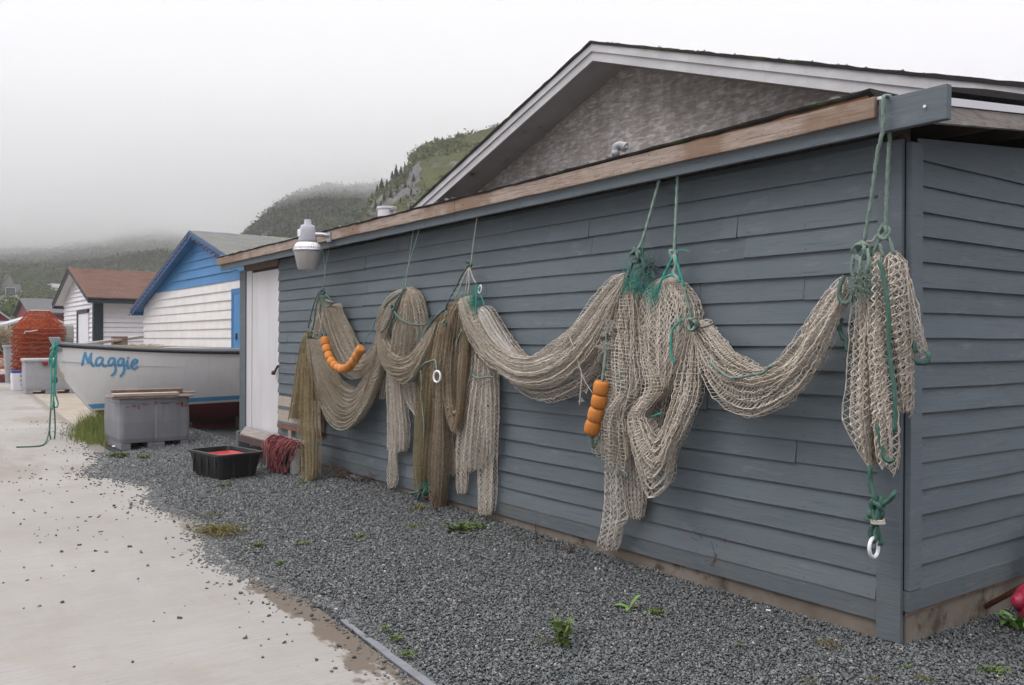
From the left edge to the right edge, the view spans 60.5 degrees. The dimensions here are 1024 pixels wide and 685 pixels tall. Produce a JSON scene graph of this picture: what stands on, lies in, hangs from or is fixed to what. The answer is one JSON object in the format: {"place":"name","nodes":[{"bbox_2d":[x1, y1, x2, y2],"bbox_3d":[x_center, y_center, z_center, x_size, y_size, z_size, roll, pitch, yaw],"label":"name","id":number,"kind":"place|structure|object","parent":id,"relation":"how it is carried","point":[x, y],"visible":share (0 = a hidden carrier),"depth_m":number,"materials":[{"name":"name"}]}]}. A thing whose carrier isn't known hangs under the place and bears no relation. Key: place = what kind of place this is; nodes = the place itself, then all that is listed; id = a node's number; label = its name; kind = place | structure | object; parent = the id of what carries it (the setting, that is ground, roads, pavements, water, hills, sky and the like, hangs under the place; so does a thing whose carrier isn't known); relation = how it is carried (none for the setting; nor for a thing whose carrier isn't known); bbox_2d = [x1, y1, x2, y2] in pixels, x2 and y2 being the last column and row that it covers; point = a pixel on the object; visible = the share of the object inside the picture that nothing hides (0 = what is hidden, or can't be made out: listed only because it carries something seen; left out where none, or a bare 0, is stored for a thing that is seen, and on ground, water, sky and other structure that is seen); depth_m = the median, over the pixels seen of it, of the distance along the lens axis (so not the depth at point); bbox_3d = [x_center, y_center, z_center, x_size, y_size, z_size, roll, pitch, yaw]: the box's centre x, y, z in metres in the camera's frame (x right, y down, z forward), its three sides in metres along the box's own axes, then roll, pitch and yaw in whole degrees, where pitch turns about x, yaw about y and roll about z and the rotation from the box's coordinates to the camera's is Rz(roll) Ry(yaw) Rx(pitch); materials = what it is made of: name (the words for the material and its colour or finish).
{"place":"outdoors","nodes":[
{"label":"outdoors","id":0,"kind":"place"},
{"bbox_2d":[0,369,95,426],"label":"yard","id":1,"kind":"structure","parent":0,"point":[70,407],"depth_m":21.50,"materials":[{"name":"concrete"}]},
{"bbox_2d":[20,358,73,393],"bbox_3d":[-13.870,0.983,26.268,1.416,1.025,1.208,0,0,-34],"label":"fish tub","id":2,"kind":"object","parent":1,"relation":"on","point":[36,374],"visible":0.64,"depth_m":25.66,"materials":[{"name":"plastic"}]},
{"bbox_2d":[51,268,156,344],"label":"fishing shed","id":3,"kind":"structure","parent":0,"point":[96,304],"depth_m":31.96,"materials":[{"name":"white paint"}]},
{"bbox_2d":[78,313,89,342],"bbox_3d":[-15.892,0.150,32.586,0.083,2.449,1.858,0,0,-36],"label":"door","id":4,"kind":"structure","parent":3,"relation":"in","point":[83,319],"depth_m":32.48,"materials":[{"name":"white paint"}]},
{"bbox_2d":[0,222,209,319],"bbox_3d":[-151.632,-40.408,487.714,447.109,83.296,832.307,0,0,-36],"label":"hill","id":5,"kind":"structure","parent":0,"point":[145,266],"depth_m":451.89,"materials":[{"name":"plant"}]},
{"bbox_2d":[0,305,14,316],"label":"tree","id":6,"kind":"object","parent":5,"relation":"on","point":[7,312],"visible":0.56,"depth_m":91.35,"materials":[{"name":"green plant"}]},
{"bbox_2d":[1,273,13,288],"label":"house","id":7,"kind":"structure","parent":5,"relation":"on","point":[8,279],"depth_m":289.97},
{"bbox_2d":[0,294,28,318],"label":"tree","id":8,"kind":"object","parent":5,"relation":"on","point":[11,301],"visible":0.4,"depth_m":95.61,"materials":[{"name":"green plant"}]},
{"bbox_2d":[5,284,25,296],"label":"house","id":9,"kind":"structure","parent":5,"relation":"on","point":[10,289],"depth_m":260.24,"materials":[{"name":"white paint"}]},
{"bbox_2d":[5,287,15,296],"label":"window","id":10,"kind":"structure","parent":9,"relation":"in","point":[12,290],"depth_m":259.64,"materials":[{"name":"glass"}]},
{"bbox_2d":[11,278,35,287],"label":"tree","id":11,"kind":"object","parent":5,"relation":"on","point":[22,282],"visible":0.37,"depth_m":280.85,"materials":[{"name":"green plant"}]},
{"bbox_2d":[13,289,43,298],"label":"tree","id":12,"kind":"object","parent":5,"relation":"on","point":[21,293],"visible":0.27,"depth_m":233.55,"materials":[{"name":"green plant"}]},
{"bbox_2d":[23,292,39,297],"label":"tree","id":13,"kind":"object","parent":5,"relation":"on","point":[35,294],"visible":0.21,"depth_m":234.16,"materials":[{"name":"green plant"}]},
{"bbox_2d":[40,294,53,298],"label":"tree","id":14,"kind":"object","parent":5,"relation":"on","point":[44,295],"visible":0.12,"depth_m":234.61,"materials":[{"name":"green plant"}]},
{"bbox_2d":[37,286,57,298],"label":"tree","id":15,"kind":"object","parent":5,"relation":"on","point":[53,291],"visible":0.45,"depth_m":241.89,"materials":[{"name":"green plant"}]},
{"bbox_2d":[49,283,59,296],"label":"house","id":16,"kind":"structure","parent":5,"relation":"on","point":[56,285],"depth_m":275.63,"materials":[{"name":"white paint"}]},
{"bbox_2d":[49,278,60,283],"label":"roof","id":17,"kind":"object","parent":5,"relation":"on","point":[53,281],"visible":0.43,"depth_m":301.50,"materials":[{"name":"grey"}]},
{"bbox_2d":[0,217,246,286],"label":"hillside scrub","id":18,"kind":"object","parent":5,"relation":"on","point":[60,246],"visible":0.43,"depth_m":464.94,"materials":[{"name":"plant"}]},
{"bbox_2d":[106,342,175,346],"bbox_3d":[-7.061,0.093,16.390,2.438,0.205,0.712,0,0,-36],"label":"net heap","id":19,"kind":"object","parent":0,"point":[141,345],"visible":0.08,"depth_m":16.47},
{"bbox_2d":[85,336,143,343],"bbox_3d":[-7.461,-0.036,16.400,0.140,0.197,1.645,0,0,13],"label":"plank","id":20,"kind":"object","parent":19,"relation":"on","point":[114,340],"visible":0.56,"depth_m":16.30,"materials":[{"name":"grey wood"}]},
{"bbox_2d":[0,370,418,684],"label":"pavement","id":21,"kind":"structure","parent":0,"point":[98,626],"depth_m":5.37,"materials":[{"name":"concrete"}]},
{"bbox_2d":[0,355,3,368],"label":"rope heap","id":22,"kind":"object","parent":21,"relation":"on","point":[2,363],"visible":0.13,"depth_m":37.48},
{"bbox_2d":[0,374,4,382],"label":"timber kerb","id":23,"kind":"structure","parent":21,"relation":"on","point":[2,378],"depth_m":32.06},
{"bbox_2d":[0,324,17,357],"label":"net heap","id":24,"kind":"object","parent":21,"relation":"on","point":[5,336],"visible":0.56,"depth_m":49.67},
{"bbox_2d":[2,345,21,382],"bbox_3d":[-18.234,0.798,32.000,0.603,1.400,0.646,0,0,-36],"label":"grey bin","id":25,"kind":"object","parent":21,"relation":"on","point":[7,349],"visible":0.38,"depth_m":31.72,"materials":[{"name":"plastic"}]},
{"bbox_2d":[10,370,21,390],"bbox_3d":[-15.380,1.177,27.400,0.489,0.621,0.468,0,0,-36],"label":"cooler box","id":26,"kind":"object","parent":21,"relation":"on","point":[15,379],"visible":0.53,"depth_m":27.17,"materials":[{"name":"white paint"}]},
{"bbox_2d":[0,419,403,683],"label":"loose gravel","id":27,"kind":"structure","parent":21,"relation":"on","point":[398,672],"depth_m":6.56,"materials":[{"name":"gravel"}]},
{"bbox_2d":[130,230,291,347],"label":"fishing shed","id":28,"kind":"structure","parent":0,"point":[191,299],"depth_m":23.96,"materials":[{"name":"white paint"}]},
{"bbox_2d":[129,235,218,315],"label":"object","id":29,"kind":"object","parent":28,"relation":"attached to","point":[209,249],"visible":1,"depth_m":24.64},
{"bbox_2d":[233,294,239,347],"bbox_3d":[-6.487,-0.122,20.972,0.057,2.108,1.118,0,0,-36],"label":"door","id":30,"kind":"structure","parent":28,"relation":"in","point":[236,297],"depth_m":21.23,"materials":[{"name":"blue paint"}]},
{"bbox_2d":[255,186,374,237],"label":"hill","id":31,"kind":"structure","parent":0,"point":[330,219],"depth_m":292.51,"materials":[{"name":"plant"}]},
{"bbox_2d":[240,179,389,237],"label":"hillside scrub","id":32,"kind":"object","parent":31,"relation":"on","point":[262,224],"visible":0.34,"depth_m":313.86,"materials":[{"name":"plant"}]},
{"bbox_2d":[363,128,494,220],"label":"hill","id":33,"kind":"structure","parent":0,"point":[431,169],"depth_m":153.25,"materials":[{"name":"plant"}]},
{"bbox_2d":[378,178,383,191],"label":"fir tree","id":34,"kind":"object","parent":33,"relation":"on","point":[381,185],"visible":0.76,"depth_m":181.71,"materials":[{"name":"green plant"}]},
{"bbox_2d":[393,165,398,178],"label":"fir tree","id":35,"kind":"object","parent":33,"relation":"on","point":[396,172],"visible":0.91,"depth_m":188.06,"materials":[{"name":"green plant"}]},
{"bbox_2d":[352,123,498,221],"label":"hillside scrub","id":36,"kind":"object","parent":33,"relation":"on","point":[422,152],"visible":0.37,"depth_m":169.59,"materials":[{"name":"plant"}]},
{"bbox_2d":[429,493,445,513],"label":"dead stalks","id":37,"kind":"object","parent":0,"point":[436,504],"visible":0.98,"depth_m":7.91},
{"bbox_2d":[0,0,1023,242],"label":"sky","id":38,"kind":"structure","parent":0,"point":[113,113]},
{"bbox_2d":[69,427,1023,684],"bbox_3d":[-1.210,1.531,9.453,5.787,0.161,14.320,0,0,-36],"label":"gravel","id":39,"kind":"structure","parent":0,"point":[118,470],"depth_m":5.41,"materials":[{"name":"gravel"}]},
{"bbox_2d":[60,405,111,451],"bbox_3d":[-6.632,1.278,14.010,1.037,0.538,3.522,0,0,-29],"label":"grass tuft","id":40,"kind":"object","parent":39,"relation":"on","point":[91,430],"visible":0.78,"depth_m":13.82,"materials":[{"name":"plant"}]},
{"bbox_2d":[102,452,129,457],"bbox_3d":[-5.340,1.511,11.859,0.362,0.054,0.313,0,0,-36],"label":"weed","id":41,"kind":"object","parent":39,"relation":"on","point":[118,454],"visible":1,"depth_m":11.82,"materials":[{"name":"green plant"}]},
{"bbox_2d":[48,337,239,428],"bbox_3d":[-5.187,0.718,15.641,5.489,1.600,1.956,0,0,-36],"label":"boat","id":42,"kind":"object","parent":39,"relation":"on","point":[94,374],"visible":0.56,"depth_m":14.50,"materials":[{"name":"white paint"}]},
{"bbox_2d":[16,340,63,447],"bbox_3d":[-7.198,0.777,13.482,0.293,1.631,1.225,0,0,-7],"label":"mooring rope","id":43,"kind":"object","parent":42,"relation":"hanging from","point":[54,348],"visible":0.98,"depth_m":13.97,"materials":[{"name":"green fabric"}]},
{"bbox_2d":[111,336,127,344],"bbox_3d":[-7.431,0.049,16.606,0.260,0.335,0.180,0,0,-36],"label":"timber block","id":44,"kind":"object","parent":42,"relation":"on","point":[124,340],"depth_m":16.54,"materials":[{"name":"brown wood"}]},
{"bbox_2d":[104,395,188,450],"bbox_3d":[-5.546,1.185,13.304,0.985,0.735,1.144,0,0,-36],"label":"fish tub","id":45,"kind":"object","parent":39,"relation":"on","point":[150,422],"visible":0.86,"depth_m":12.86,"materials":[{"name":"grey plastic"}]},
{"bbox_2d":[107,394,192,399],"bbox_3d":[-5.339,0.798,12.960,1.121,0.030,0.428,0,0,-34],"label":"plank","id":46,"kind":"object","parent":45,"relation":"on","point":[164,396],"visible":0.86,"depth_m":12.80,"materials":[{"name":"brown wood"}]},
{"bbox_2d":[111,392,178,396],"bbox_3d":[-5.367,0.757,12.842,0.909,0.045,0.219,0,0,-36],"label":"plank","id":47,"kind":"object","parent":46,"relation":"on","point":[142,394],"visible":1,"depth_m":12.74,"materials":[{"name":"brown wood"}]},
{"bbox_2d":[110,387,182,394],"bbox_3d":[-5.480,0.733,13.172,0.984,0.083,0.208,0,0,-31],"label":"plank","id":48,"kind":"object","parent":46,"relation":"on","point":[179,390],"visible":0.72,"depth_m":13.08,"materials":[{"name":"brown wood"}]},
{"bbox_2d":[183,520,264,537],"bbox_3d":[-2.427,1.541,7.325,0.641,0.035,0.733,0,0,-36],"label":"moss patch","id":49,"kind":"object","parent":39,"relation":"on","point":[215,528],"visible":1,"depth_m":7.23,"materials":[{"name":"plant"}]},
{"bbox_2d":[188,445,262,479],"bbox_3d":[-3.346,1.404,10.233,0.564,0.300,0.844,0,0,-45],"label":"tote bin","id":50,"kind":"object","parent":39,"relation":"on","point":[222,467],"visible":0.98,"depth_m":10.01,"materials":[{"name":"black plastic"}]},
{"bbox_2d":[208,450,243,454],"bbox_3d":[-3.298,1.414,10.218,0.370,0.235,0.570,0,0,-45],"label":"plastic tray","id":51,"kind":"object","parent":50,"relation":"in","point":[226,452],"visible":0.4,"depth_m":10.40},
{"bbox_2d":[235,416,238,429],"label":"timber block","id":52,"kind":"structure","parent":39,"relation":"on","point":[236,422],"depth_m":15.38,"materials":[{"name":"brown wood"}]},
{"bbox_2d":[250,542,266,546],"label":"weed","id":53,"kind":"object","parent":39,"relation":"on","point":[259,544],"visible":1,"depth_m":6.74,"materials":[{"name":"green plant"}]},
{"bbox_2d":[236,426,304,474],"bbox_3d":[-3.172,1.394,11.323,0.407,0.381,2.757,0,0,-36],"label":"bench","id":54,"kind":"object","parent":39,"relation":"on","point":[246,437],"visible":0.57,"depth_m":11.24,"materials":[{"name":"grey wood"}]},
{"bbox_2d":[261,434,304,473],"bbox_3d":[-2.646,1.333,10.324,0.363,0.465,0.894,0,0,-36],"label":"rope coil","id":55,"kind":"object","parent":54,"relation":"on","point":[273,443],"visible":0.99,"depth_m":10.21,"materials":[{"name":"fabric"}]},
{"bbox_2d":[277,396,324,437],"bbox_3d":[-2.644,0.955,10.939,0.055,0.505,1.400,0,0,-36],"label":"wooden board","id":56,"kind":"object","parent":54,"relation":"on","point":[284,422],"visible":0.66,"depth_m":11.16,"materials":[{"name":"brown wood"}]},
{"bbox_2d":[297,541,309,545],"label":"weed","id":57,"kind":"object","parent":39,"relation":"on","point":[304,542],"visible":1,"depth_m":6.79,"materials":[{"name":"green plant"}]},
{"bbox_2d":[322,461,378,481],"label":"dead stalks","id":58,"kind":"object","parent":39,"relation":"on","point":[338,472],"visible":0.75,"depth_m":9.52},
{"bbox_2d":[348,534,371,538],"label":"weed","id":59,"kind":"object","parent":39,"relation":"on","point":[355,536],"visible":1,"depth_m":7.00,"materials":[{"name":"green plant"}]},
{"bbox_2d":[378,624,391,629],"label":"weed","id":60,"kind":"object","parent":39,"relation":"on","point":[384,627],"visible":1,"depth_m":4.81,"materials":[{"name":"green plant"}]},
{"bbox_2d":[340,619,435,684],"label":"metal edging","id":61,"kind":"object","parent":39,"relation":"on","point":[398,662],"visible":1,"depth_m":4.41,"materials":[{"name":"metal"}]},
{"bbox_2d":[387,634,402,640],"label":"weed","id":62,"kind":"object","parent":39,"relation":"on","point":[396,636],"visible":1,"depth_m":4.65,"materials":[{"name":"green plant"}]},
{"bbox_2d":[397,649,420,657],"bbox_3d":[-0.514,1.561,4.418,0.106,0.019,0.100,0,0,-36],"label":"weed","id":63,"kind":"object","parent":39,"relation":"on","point":[407,653],"visible":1,"depth_m":4.41,"materials":[{"name":"green plant"}]},
{"bbox_2d":[404,523,421,527],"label":"weed","id":64,"kind":"object","parent":39,"relation":"on","point":[411,525],"visible":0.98,"depth_m":7.42,"materials":[{"name":"green plant"}]},
{"bbox_2d":[398,502,433,511],"bbox_3d":[-0.873,1.526,8.105,0.251,0.072,0.320,0,0,42],"label":"moss patch","id":65,"kind":"object","parent":39,"relation":"on","point":[417,506],"visible":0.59,"depth_m":8.10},
{"bbox_2d":[439,520,490,532],"bbox_3d":[-0.380,1.531,7.305,0.412,0.069,0.384,0,0,-21],"label":"weed","id":66,"kind":"object","parent":39,"relation":"on","point":[465,526],"visible":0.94,"depth_m":7.29,"materials":[{"name":"green plant"}]},
{"bbox_2d":[532,522,541,544],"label":"dead stalks","id":67,"kind":"object","parent":39,"relation":"on","point":[536,534],"visible":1,"depth_m":6.70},
{"bbox_2d":[550,612,573,647],"bbox_3d":[0.260,1.511,4.569,0.135,0.192,0.174,0,0,3],"label":"sprig","id":68,"kind":"object","parent":39,"relation":"on","point":[563,633],"visible":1,"depth_m":4.53,"materials":[{"name":"green plant"}]},
{"bbox_2d":[556,537,578,552],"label":"dead stalks","id":69,"kind":"object","parent":39,"relation":"on","point":[572,548],"visible":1,"depth_m":6.49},
{"bbox_2d":[217,83,1023,645],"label":"shed","id":70,"kind":"object","parent":39,"relation":"on","point":[771,211],"visible":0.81,"depth_m":5.28,"materials":[{"name":"grey paint"}]},
{"bbox_2d":[292,219,331,269],"bbox_3d":[-2.242,-1.085,9.738,0.387,0.556,0.330,0,0,-36],"label":"yard light","id":71,"kind":"object","parent":70,"relation":"attached to","point":[307,250],"visible":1,"depth_m":9.63,"materials":[{"name":"metal"}]},
{"bbox_2d":[288,248,386,480],"bbox_3d":[-2.182,0.240,9.931,0.481,2.630,2.610,0,0,-36],"label":"fishing net","id":72,"kind":"object","parent":70,"relation":"hanging from","point":[326,383],"visible":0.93,"depth_m":9.84,"materials":[{"name":"beige fabric"}]},
{"bbox_2d":[321,318,376,372],"bbox_3d":[-1.848,0.038,9.497,0.197,0.583,1.289,0,0,-36],"label":"float string","id":73,"kind":"object","parent":72,"relation":"in","point":[333,363],"visible":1,"depth_m":9.32,"materials":[{"name":"orange plastic"}]},
{"bbox_2d":[377,206,396,215],"bbox_3d":[-1.415,-1.408,10.015,0.230,0.280,0.285,0,0,-36],"label":"roof vent","id":74,"kind":"object","parent":70,"relation":"on","point":[385,210],"visible":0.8,"depth_m":9.94,"materials":[{"name":"white paint"}]},
{"bbox_2d":[375,230,442,487],"bbox_3d":[-1.086,0.207,8.602,0.270,2.566,1.334,0,0,-36],"label":"fishing net","id":75,"kind":"object","parent":70,"relation":"hanging from","point":[405,295],"visible":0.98,"depth_m":8.63,"materials":[{"name":"beige fabric"}]},
{"bbox_2d":[409,218,485,507],"bbox_3d":[-0.591,0.390,7.981,0.278,2.931,1.358,0,0,-36],"label":"fishing net","id":76,"kind":"object","parent":70,"relation":"hanging from","point":[444,361],"visible":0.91,"depth_m":7.96,"materials":[{"name":"fabric"}]},
{"bbox_2d":[455,273,630,515],"bbox_3d":[0.078,0.508,6.980,0.269,2.004,2.307,0,0,-35],"label":"fishing net","id":77,"kind":"object","parent":70,"relation":"hanging from","point":[532,376],"visible":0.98,"depth_m":7.16,"materials":[{"name":"beige fabric"}]},
{"bbox_2d":[612,141,628,156],"bbox_3d":[0.847,-1.454,7.073,0.140,0.332,0.173,0,0,-36],"label":"roof vent","id":78,"kind":"object","parent":70,"relation":"on","point":[617,147],"visible":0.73,"depth_m":7.05,"materials":[{"name":"grey plastic"}]},
{"bbox_2d":[592,176,705,550],"bbox_3d":[0.875,0.215,5.894,0.295,2.583,1.033,0,0,-36],"label":"fishing net","id":79,"kind":"object","parent":70,"relation":"hanging from","point":[656,372],"visible":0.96,"depth_m":5.85,"materials":[{"name":"beige fabric"}]},
{"bbox_2d":[584,314,617,448],"bbox_3d":[0.617,0.276,6.114,0.160,0.958,0.324,0,0,-36],"label":"float string","id":80,"kind":"object","parent":79,"relation":"hanging from","point":[595,416],"visible":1,"depth_m":6.07,"materials":[{"name":"orange plastic"}]},
{"bbox_2d":[675,94,931,558],"bbox_3d":[1.533,-0.067,4.961,0.273,2.371,1.636,0,0,-36],"label":"fishing net","id":81,"kind":"object","parent":70,"relation":"hanging from","point":[866,285],"visible":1,"depth_m":4.52,"materials":[{"name":"beige fabric"}]},
{"bbox_2d":[615,595,639,610],"bbox_3d":[0.685,1.537,5.205,0.116,0.089,0.126,0,0,-36],"label":"dock plant","id":82,"kind":"object","parent":39,"relation":"on","point":[632,602],"visible":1,"depth_m":5.20,"materials":[{"name":"green plant"}]},
{"bbox_2d":[645,608,665,615],"bbox_3d":[0.832,1.561,5.102,0.130,0.026,0.148,0,0,6],"label":"weed","id":83,"kind":"object","parent":39,"relation":"on","point":[652,611],"visible":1,"depth_m":5.10,"materials":[{"name":"green plant"}]},
{"bbox_2d":[809,638,848,652],"bbox_3d":[1.643,1.561,4.575,0.197,0.034,0.261,0,0,-36],"label":"moss patch","id":84,"kind":"object","parent":39,"relation":"on","point":[828,641],"visible":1,"depth_m":4.55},
{"bbox_2d":[913,673,939,684],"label":"moss patch","id":85,"kind":"object","parent":39,"relation":"on","point":[921,675],"visible":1,"depth_m":4.09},
{"bbox_2d":[975,664,1014,677],"bbox_3d":[2.306,1.567,4.210,0.160,0.028,0.180,0,0,-36],"label":"weed","id":86,"kind":"object","parent":39,"relation":"on","point":[995,668],"visible":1,"depth_m":4.20,"materials":[{"name":"green plant"}]},
{"bbox_2d":[985,582,1023,608],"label":"iron bar","id":87,"kind":"object","parent":39,"relation":"on","point":[1000,598],"visible":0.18,"depth_m":4.92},
{"bbox_2d":[990,610,1023,630],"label":"dock plant","id":88,"kind":"object","parent":39,"relation":"on","point":[1018,620],"visible":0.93,"depth_m":4.88,"materials":[{"name":"green plant"}]},
{"bbox_2d":[1010,584,1023,618],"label":"buoy","id":89,"kind":"object","parent":39,"relation":"on","point":[1017,600],"visible":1,"depth_m":4.37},
{"bbox_2d":[691,529,725,565],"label":"dead stalks","id":90,"kind":"object","parent":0,"point":[713,549],"visible":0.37,"depth_m":5.54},
{"label":"ground","id":91,"kind":"structure","parent":0,"visible":0},
{"bbox_2d":[0,311,11,322],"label":"red building","id":92,"kind":"structure","parent":91,"relation":"on","point":[4,317],"depth_m":63.34,"materials":[{"name":"paint"}]},
{"bbox_2d":[0,317,64,344],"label":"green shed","id":93,"kind":"structure","parent":91,"relation":"on","point":[13,322],"depth_m":54.74,"materials":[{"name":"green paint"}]},
{"bbox_2d":[12,298,64,320],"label":"red shed","id":94,"kind":"structure","parent":91,"relation":"on","point":[24,306],"depth_m":71.80,"materials":[{"name":"paint"}]},
{"bbox_2d":[409,40,1023,208],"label":"gable building","id":95,"kind":"structure","parent":91,"relation":"on","point":[590,101],"depth_m":10.02,"materials":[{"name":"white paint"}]},
{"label":"crab pot","id":96,"kind":"object","parent":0,"visible":0},
{"bbox_2d":[11,354,44,370],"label":"crab pot","id":97,"kind":"object","parent":96,"relation":"on","point":[17,368],"visible":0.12,"depth_m":27.50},
{"bbox_2d":[10,350,49,367],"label":"crab pot","id":98,"kind":"object","parent":97,"relation":"on","point":[13,365],"visible":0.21,"depth_m":27.50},
{"bbox_2d":[10,342,53,362],"bbox_3d":[-15.125,0.316,28.023,1.583,0.666,1.552,0,0,-31],"label":"crab pot","id":99,"kind":"object","parent":98,"relation":"on","point":[13,360],"visible":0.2,"depth_m":27.50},
{"bbox_2d":[11,339,53,357],"bbox_3d":[-15.108,0.171,28.022,1.552,0.666,1.583,0,0,-31],"label":"crab pot","id":100,"kind":"object","parent":99,"relation":"on","point":[14,354],"visible":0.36,"depth_m":27.41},
{"bbox_2d":[10,333,53,353],"bbox_3d":[-15.093,0.026,28.006,1.552,0.666,1.584,0,0,10],"label":"crab pot","id":101,"kind":"object","parent":100,"relation":"on","point":[18,352],"visible":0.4,"depth_m":27.43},
{"bbox_2d":[11,330,54,348],"bbox_3d":[-15.111,-0.119,28.006,1.552,0.666,1.583,0,0,-30],"label":"crab pot","id":102,"kind":"object","parent":101,"relation":"on","point":[13,346],"visible":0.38,"depth_m":27.42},
{"bbox_2d":[11,324,64,344],"bbox_3d":[-15.103,-0.264,28.007,1.552,0.666,1.584,0,0,-12],"label":"crab pot","id":103,"kind":"object","parent":102,"relation":"on","point":[23,342],"visible":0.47,"depth_m":27.44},
{"bbox_2d":[10,319,64,339],"bbox_3d":[-15.111,-0.409,27.993,1.552,0.666,1.584,0,0,0],"label":"crab pot","id":104,"kind":"object","parent":103,"relation":"on","point":[20,338],"visible":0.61,"depth_m":27.49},
{"bbox_2d":[12,314,66,334],"bbox_3d":[-15.079,-0.554,28.004,1.552,0.666,1.584,0,0,0],"label":"crab pot","id":105,"kind":"object","parent":104,"relation":"on","point":[42,333],"visible":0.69,"depth_m":27.60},
{"bbox_2d":[11,310,65,330],"bbox_3d":[-15.090,-0.699,28.027,1.552,0.666,1.583,0,0,0],"label":"crab pot","id":106,"kind":"object","parent":105,"relation":"on","point":[41,312],"visible":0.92,"depth_m":27.69,"materials":[{"name":"red"}]},
{"bbox_3d":[-14.866,1.127,28.386,1.450,0.720,1.153,0,0,-36],"label":"fish tub","id":107,"kind":"object","parent":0,"visible":0},
{"bbox_2d":[27,344,50,356],"bbox_3d":[-14.863,0.392,28.385,1.450,0.720,1.153,0,0,-36],"label":"fish tub","id":108,"kind":"object","parent":107,"relation":"on","point":[38,350],"visible":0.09,"depth_m":27.68,"materials":[{"name":"plastic"}]},
{"bbox_2d":[54,325,73,342],"bbox_3d":[-14.578,-0.272,28.529,0.600,0.600,0.600,0,0,-36],"label":"barrel","id":109,"kind":"object","parent":108,"relation":"on","point":[69,331],"visible":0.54,"depth_m":28.36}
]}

